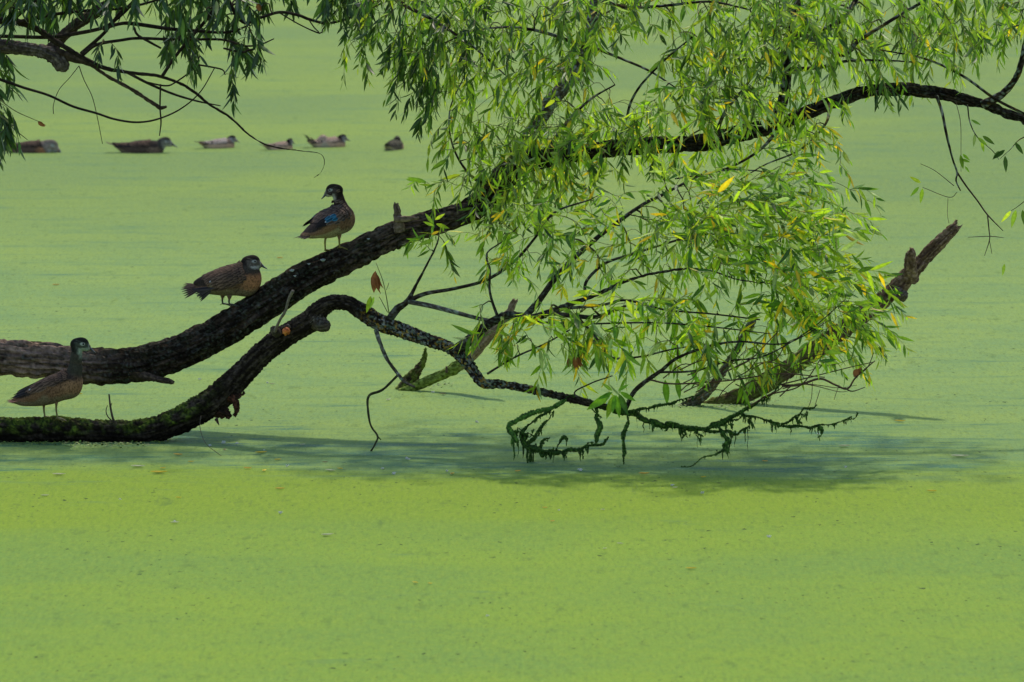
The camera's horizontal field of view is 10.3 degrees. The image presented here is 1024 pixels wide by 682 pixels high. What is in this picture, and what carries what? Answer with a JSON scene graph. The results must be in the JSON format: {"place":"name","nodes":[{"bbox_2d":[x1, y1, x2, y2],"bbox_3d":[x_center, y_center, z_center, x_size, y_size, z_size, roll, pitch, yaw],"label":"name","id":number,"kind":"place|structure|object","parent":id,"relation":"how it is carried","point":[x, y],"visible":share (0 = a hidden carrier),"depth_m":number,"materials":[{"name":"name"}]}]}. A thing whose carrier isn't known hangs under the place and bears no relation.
{"place":"outdoors","nodes":[
{"label":"outdoors","id":0,"kind":"place"},
{"bbox_2d":[0,0,400,177],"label":"overhanging willow tree","id":1,"kind":"object","parent":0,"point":[59,59],"visible":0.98,"depth_m":29.28,"materials":[{"name":"green plant"}]},
{"bbox_2d":[0,0,1023,681],"bbox_3d":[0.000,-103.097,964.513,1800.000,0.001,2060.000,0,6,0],"label":"water","id":2,"kind":"structure","parent":0,"point":[874,560],"depth_m":28.81,"materials":[{"name":"green liquid"}]},
{"bbox_2d":[8,139,60,152],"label":"duck","id":3,"kind":"object","parent":2,"relation":"on","point":[44,146],"visible":0.69,"depth_m":47.31},
{"bbox_2d":[106,137,177,152],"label":"duck","id":4,"kind":"object","parent":2,"relation":"on","point":[150,146],"visible":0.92,"depth_m":47.29},
{"bbox_2d":[194,135,239,148],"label":"duck","id":5,"kind":"object","parent":2,"relation":"on","point":[229,141],"visible":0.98,"depth_m":47.81},
{"bbox_2d":[260,138,294,149],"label":"duck","id":6,"kind":"object","parent":2,"relation":"on","point":[288,143],"visible":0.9,"depth_m":47.66},
{"bbox_2d":[303,134,350,146],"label":"duck","id":7,"kind":"object","parent":2,"relation":"on","point":[326,141],"visible":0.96,"depth_m":47.91},
{"bbox_2d":[384,136,403,149],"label":"duck","id":8,"kind":"object","parent":2,"relation":"on","point":[396,143],"visible":0.94,"depth_m":47.62},
{"bbox_2d":[398,298,517,390],"bbox_3d":[-0.297,0.037,30.642,0.664,0.549,0.136,1,6,13],"label":"pale dead branch","id":9,"kind":"object","parent":2,"relation":"on","point":[453,368],"visible":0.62,"depth_m":30.67,"materials":[{"name":"brown wood"}]},
{"bbox_2d":[395,347,427,389],"bbox_3d":[-0.547,0.174,30.809,0.180,0.285,0.087,0,6,0],"label":"mossy stub","id":10,"kind":"object","parent":9,"relation":"attached to","point":[412,375],"visible":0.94,"depth_m":30.79,"materials":[{"name":"green plant"}]},
{"bbox_2d":[0,143,916,466],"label":"arching willow limb","id":11,"kind":"object","parent":2,"relation":"on","point":[222,393],"visible":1,"depth_m":27.84,"materials":[{"name":"green plant"}]},
{"bbox_2d":[7,337,94,421],"bbox_3d":[-2.317,0.190,28.574,0.452,0.422,0.155,0,6,3],"label":"duck","id":12,"kind":"object","parent":11,"relation":"on","point":[61,385],"visible":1,"depth_m":28.53},
{"bbox_2d":[1,381,775,468],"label":"moss","id":13,"kind":"object","parent":11,"relation":"on","point":[75,442],"visible":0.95,"depth_m":28.52,"materials":[{"name":"green plant"}]},
{"bbox_2d":[0,0,1023,385],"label":"leaning willow tree","id":14,"kind":"object","parent":2,"relation":"on","point":[524,156],"visible":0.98,"depth_m":28.86,"materials":[{"name":"green plant"}]},
{"bbox_2d":[181,255,266,306],"bbox_3d":[-1.474,-0.307,29.102,0.443,0.266,0.172,0,6,-4],"label":"duck","id":15,"kind":"object","parent":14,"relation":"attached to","point":[243,277],"visible":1,"depth_m":29.06},
{"bbox_2d":[295,184,354,251],"bbox_3d":[-0.960,-0.621,29.024,0.394,0.350,0.171,-6,9,-44],"label":"duck","id":16,"kind":"object","parent":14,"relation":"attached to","point":[336,218],"visible":1,"depth_m":29.02},
{"bbox_2d":[680,220,962,405],"bbox_3d":[1.601,-0.103,30.049,1.553,1.080,0.214,0,6,4],"label":"forked dead log","id":17,"kind":"object","parent":2,"relation":"in","point":[915,266],"visible":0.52,"depth_m":30.02,"materials":[{"name":"brown wood"}]}
]}

